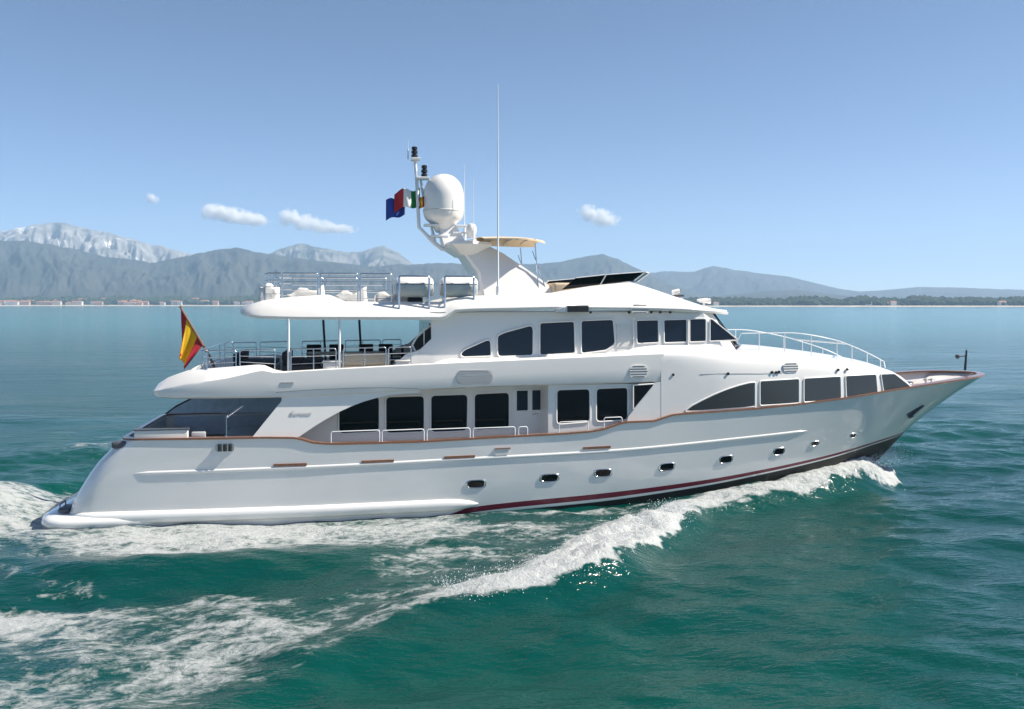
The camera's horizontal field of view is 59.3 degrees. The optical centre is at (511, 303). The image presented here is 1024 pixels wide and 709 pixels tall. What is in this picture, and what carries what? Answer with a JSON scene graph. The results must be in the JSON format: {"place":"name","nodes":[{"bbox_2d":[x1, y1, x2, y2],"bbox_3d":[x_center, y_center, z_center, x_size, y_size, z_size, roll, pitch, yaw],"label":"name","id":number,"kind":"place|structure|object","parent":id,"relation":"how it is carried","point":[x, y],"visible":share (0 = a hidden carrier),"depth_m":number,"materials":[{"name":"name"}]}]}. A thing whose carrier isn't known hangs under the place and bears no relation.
{"place":"outdoors","nodes":[
{"label":"outdoors","id":0,"kind":"place"},
{"bbox_2d":[0,222,193,262],"bbox_3d":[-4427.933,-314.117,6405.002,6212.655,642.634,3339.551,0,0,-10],"label":"mountain","id":1,"kind":"structure","parent":0,"point":[88,240],"depth_m":6677.75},
{"bbox_2d":[224,425,261,435],"bbox_3d":[-9.476,4.960,32.549,1.500,0.780,2.600,0,0,-10],"label":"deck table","id":2,"kind":"object","parent":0,"point":[242,430],"visible":0.23,"depth_m":32.26,"materials":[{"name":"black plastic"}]},
{"bbox_2d":[0,240,558,299],"bbox_3d":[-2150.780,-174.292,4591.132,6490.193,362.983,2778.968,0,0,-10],"label":"hills","id":3,"kind":"structure","parent":0,"point":[30,268],"depth_m":4320.10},
{"bbox_2d":[268,243,412,266],"bbox_3d":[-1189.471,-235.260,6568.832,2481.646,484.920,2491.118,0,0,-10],"label":"mountain","id":4,"kind":"structure","parent":0,"point":[380,256],"depth_m":6799.17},
{"bbox_2d":[0,306,1023,708],"bbox_3d":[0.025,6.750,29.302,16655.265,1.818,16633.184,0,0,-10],"label":"sea","id":5,"kind":"structure","parent":0,"point":[880,586],"depth_m":23.59,"materials":[{"name":"liquid"}]},
{"bbox_2d":[41,146,984,528],"bbox_3d":[1.977,0.221,35.787,36.803,16.358,7.562,0,0,-10],"label":"motor yacht","id":6,"kind":"object","parent":5,"relation":"on","point":[605,390],"visible":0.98,"depth_m":32.30,"materials":[{"name":"white paint"}]},
{"bbox_2d":[179,311,201,368],"bbox_3d":[-11.871,1.313,33.317,0.822,2.257,0.362,0,0,-10],"label":"stern flag","id":7,"kind":"object","parent":6,"relation":"attached to","point":[191,345],"visible":1,"depth_m":33.33,"materials":[{"name":"multicoloured fabric"}]},
{"bbox_2d":[233,349,279,369],"bbox_3d":[-9.673,2.225,34.240,1.400,0.850,3.400,0,0,-10],"label":"dark lounge","id":8,"kind":"object","parent":6,"relation":"on","point":[245,358],"visible":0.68,"depth_m":33.66,"materials":[{"name":"black fabric"}]},
{"bbox_2d":[258,283,279,301],"bbox_3d":[-8.687,-0.282,32.260,0.671,0.954,1.576,0,0,-10],"label":"covered lounger","id":9,"kind":"object","parent":6,"relation":"on","point":[272,292],"visible":0.48,"depth_m":31.61,"materials":[{"name":"white fabric"}]},
{"bbox_2d":[282,348,322,370],"bbox_3d":[-7.690,2.175,33.219,1.350,0.950,2.900,0,0,-10],"label":"sofa","id":10,"kind":"object","parent":6,"relation":"on","point":[297,362],"visible":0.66,"depth_m":31.85,"materials":[{"name":"black fabric"}]},
{"bbox_2d":[286,285,324,296],"bbox_3d":[-7.431,-0.248,32.480,1.434,0.885,1.574,0,0,-10],"label":"covered lounger","id":11,"kind":"object","parent":6,"relation":"on","point":[302,293],"visible":0.3,"depth_m":31.83,"materials":[{"name":"white fabric"}]},
{"bbox_2d":[306,344,320,356],"bbox_3d":[-8.037,2.150,36.479,0.600,1.000,0.580,0,0,-10],"label":"dining chair","id":12,"kind":"object","parent":6,"relation":"on","point":[314,346],"visible":0.3,"depth_m":36.69,"materials":[{"name":"black"}]},
{"bbox_2d":[322,360,341,368],"bbox_3d":[-6.293,2.315,31.486,0.660,0.670,0.660,0,0,-10],"label":"deck cabinet","id":13,"kind":"object","parent":6,"relation":"on","point":[328,365],"visible":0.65,"depth_m":31.18,"materials":[{"name":"white plastic"}]},
{"bbox_2d":[329,344,343,359],"bbox_3d":[-7.150,2.150,36.635,0.600,1.000,0.580,0,0,-10],"label":"dining chair","id":14,"kind":"object","parent":6,"relation":"on","point":[333,350],"visible":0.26,"depth_m":36.82,"materials":[{"name":"black"}]},
{"bbox_2d":[307,351,383,356],"bbox_3d":[-6.579,2.280,35.700,3.000,0.740,1.200,0,0,-10],"label":"dining table","id":15,"kind":"object","parent":6,"relation":"on","point":[316,354],"visible":0.42,"depth_m":35.44,"materials":[{"name":"brown wood"}]},
{"bbox_2d":[336,287,367,301],"bbox_3d":[-5.852,-0.216,32.756,1.227,0.820,1.570,0,0,-10],"label":"covered lounger","id":16,"kind":"object","parent":6,"relation":"on","point":[345,294],"visible":0.3,"depth_m":32.10,"materials":[{"name":"white fabric"}]},
{"bbox_2d":[341,353,389,367],"bbox_3d":[-5.243,2.190,32.153,1.800,0.920,0.850,0,0,-10],"label":"deck sofa","id":17,"kind":"object","parent":6,"relation":"on","point":[372,356],"visible":0.31,"depth_m":31.73,"materials":[{"name":"beige fabric"}]},
{"bbox_2d":[359,344,372,350],"bbox_3d":[-5.968,2.150,36.843,0.600,1.000,0.580,0,0,-10],"label":"dining chair","id":18,"kind":"object","parent":6,"relation":"on","point":[366,345],"visible":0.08,"depth_m":37.05,"materials":[{"name":"black"}]},
{"bbox_2d":[379,344,392,364],"bbox_3d":[-5.181,2.150,36.982,0.600,1.000,0.580,0,0,-10],"label":"dining chair","id":19,"kind":"object","parent":6,"relation":"on","point":[387,346],"visible":0.37,"depth_m":37.20,"materials":[{"name":"black"}]},
{"bbox_2d":[374,292,406,301],"bbox_3d":[-4.381,-0.189,33.018,1.438,0.767,1.574,0,0,-10],"label":"covered lounger","id":20,"kind":"object","parent":6,"relation":"on","point":[385,295],"visible":0.2,"depth_m":32.33,"materials":[{"name":"white fabric"}]},
{"bbox_2d":[386,198,403,219],"bbox_3d":[-4.471,-3.615,34.429,0.739,0.856,0.241,0,0,-1],"label":"blue flag","id":21,"kind":"object","parent":6,"relation":"attached to","point":[390,213],"visible":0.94,"depth_m":34.42,"materials":[{"name":"fabric"}]},
{"bbox_2d":[390,345,403,364],"bbox_3d":[-4.639,2.150,36.042,0.580,1.000,0.600,0,0,-10],"label":"dining chair","id":22,"kind":"object","parent":6,"relation":"on","point":[402,351],"visible":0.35,"depth_m":35.80,"materials":[{"name":"black"}]},
{"bbox_2d":[394,360,409,364],"bbox_3d":[-3.880,2.315,31.911,0.560,0.670,0.660,0,0,-10],"label":"deck cabinet","id":23,"kind":"object","parent":6,"relation":"on","point":[399,362],"visible":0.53,"depth_m":31.60,"materials":[{"name":"white plastic"}]},
{"bbox_2d":[394,188,419,212],"bbox_3d":[-3.995,-3.948,34.216,0.982,0.989,0.257,0,0,-2],"label":"tricolour flag","id":24,"kind":"object","parent":6,"relation":"attached to","point":[404,197],"visible":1,"depth_m":34.24,"materials":[{"name":"multicoloured fabric"}]},
{"bbox_2d":[395,277,433,297],"bbox_3d":[-3.489,-0.600,32.061,1.349,0.742,0.741,0,0,-10],"label":"life raft","id":25,"kind":"object","parent":6,"relation":"on","point":[413,286],"visible":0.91,"depth_m":31.77,"materials":[{"name":"white plastic"}]},
{"bbox_2d":[407,297,422,301],"bbox_3d":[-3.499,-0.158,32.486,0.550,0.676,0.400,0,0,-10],"label":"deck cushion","id":26,"kind":"object","parent":6,"relation":"on","point":[414,299],"visible":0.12,"depth_m":32.29,"materials":[{"name":"black fabric"}]},
{"bbox_2d":[419,196,423,208],"bbox_3d":[-3.443,-3.871,34.276,0.198,0.504,0.126,0,0,-10],"label":"pennant","id":27,"kind":"object","parent":6,"relation":"attached to","point":[421,200],"visible":1,"depth_m":34.26,"materials":[{"name":"yellow fabric"}]},
{"bbox_2d":[439,277,477,297],"bbox_3d":[-1.920,-0.600,32.338,1.336,0.742,0.741,0,0,-10],"label":"life raft","id":28,"kind":"object","parent":6,"relation":"on","point":[459,286],"visible":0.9,"depth_m":32.04,"materials":[{"name":"white plastic"}]},
{"bbox_2d":[433,444,912,599],"bbox_3d":[6.279,6.308,36.418,21.330,1.232,28.878,0,0,-10],"label":"bow spray","id":29,"kind":"object","parent":5,"relation":"on","point":[884,456],"visible":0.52,"depth_m":26.18,"materials":[{"name":"white liquid"}]},
{"bbox_2d":[0,305,1023,306],"bbox_3d":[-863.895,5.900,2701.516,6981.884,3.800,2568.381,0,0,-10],"label":"beach","id":30,"kind":"structure","parent":0,"point":[705,305],"depth_m":2412.41,"materials":[{"name":"beige sand"}]},
{"bbox_2d":[72,301,80,304],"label":"beach house","id":31,"kind":"structure","parent":30,"relation":"on","point":[77,302],"depth_m":3256.89,"materials":[{"name":"beige paint"}]},
{"bbox_2d":[0,0,1023,290],"label":"sky","id":32,"kind":"structure","parent":0,"point":[854,145],"materials":[{"name":"blue"}]},
{"bbox_2d":[31,299,1020,305],"bbox_3d":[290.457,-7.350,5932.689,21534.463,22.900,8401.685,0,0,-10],"label":"coastal plain","id":33,"kind":"structure","parent":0,"point":[746,304],"depth_m":2374.53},
{"bbox_2d":[11,301,18,304],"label":"beach house","id":34,"kind":"structure","parent":33,"relation":"on","point":[14,302],"depth_m":3286.78,"materials":[{"name":"white paint"}]},
{"bbox_2d":[21,301,30,304],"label":"beach house","id":35,"kind":"structure","parent":33,"relation":"on","point":[25,302],"depth_m":3281.31,"materials":[{"name":"white paint"}]},
{"bbox_2d":[36,301,51,304],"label":"seafront hotel","id":36,"kind":"structure","parent":33,"relation":"on","point":[43,303],"depth_m":3268.78,"materials":[{"name":"white paint"}]},
{"bbox_2d":[51,301,61,304],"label":"beach house","id":37,"kind":"structure","parent":33,"relation":"on","point":[56,302],"depth_m":3265.94,"materials":[{"name":"beige paint"}]},
{"bbox_2d":[94,301,103,304],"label":"beach house","id":38,"kind":"structure","parent":33,"relation":"on","point":[98,302],"depth_m":3252.56,"materials":[{"name":"white paint"}]},
{"bbox_2d":[0,294,285,304],"bbox_3d":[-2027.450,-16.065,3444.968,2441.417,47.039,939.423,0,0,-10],"label":"shore woods","id":39,"kind":"object","parent":33,"relation":"on","point":[115,298],"visible":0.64,"depth_m":3351.87,"materials":[{"name":"green plant"}]},
{"bbox_2d":[171,300,179,304],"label":"beach house","id":40,"kind":"structure","parent":33,"relation":"on","point":[173,302],"depth_m":3230.47,"materials":[{"name":"beige paint"}]},
{"bbox_2d":[684,295,1023,305],"bbox_3d":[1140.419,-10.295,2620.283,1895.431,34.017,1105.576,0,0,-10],"label":"shore woods","id":41,"kind":"object","parent":33,"relation":"on","point":[875,300],"visible":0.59,"depth_m":2426.01,"materials":[{"name":"green plant"}]},
{"bbox_2d":[889,301,896,305],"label":"beach house","id":42,"kind":"structure","parent":33,"relation":"on","point":[892,303],"depth_m":2346.17,"materials":[{"name":"white paint"}]},
{"bbox_2d":[997,301,1008,305],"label":"beach house","id":43,"kind":"structure","parent":33,"relation":"on","point":[999,303],"depth_m":2272.67,"materials":[{"name":"white paint"}]},
{"bbox_2d":[520,254,714,298],"bbox_3d":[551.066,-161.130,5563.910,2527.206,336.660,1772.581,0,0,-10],"label":"hills","id":44,"kind":"structure","parent":0,"point":[599,264],"depth_m":5628.56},
{"bbox_2d":[715,290,903,298],"bbox_3d":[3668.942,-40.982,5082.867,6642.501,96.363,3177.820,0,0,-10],"label":"hills","id":45,"kind":"structure","parent":0,"point":[776,294],"depth_m":4850.35,"materials":[{"name":"green plant"}]},
{"bbox_2d":[649,266,1023,297],"bbox_3d":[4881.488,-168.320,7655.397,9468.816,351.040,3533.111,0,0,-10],"label":"hills","id":46,"kind":"structure","parent":0,"point":[715,281],"depth_m":7433.77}
]}

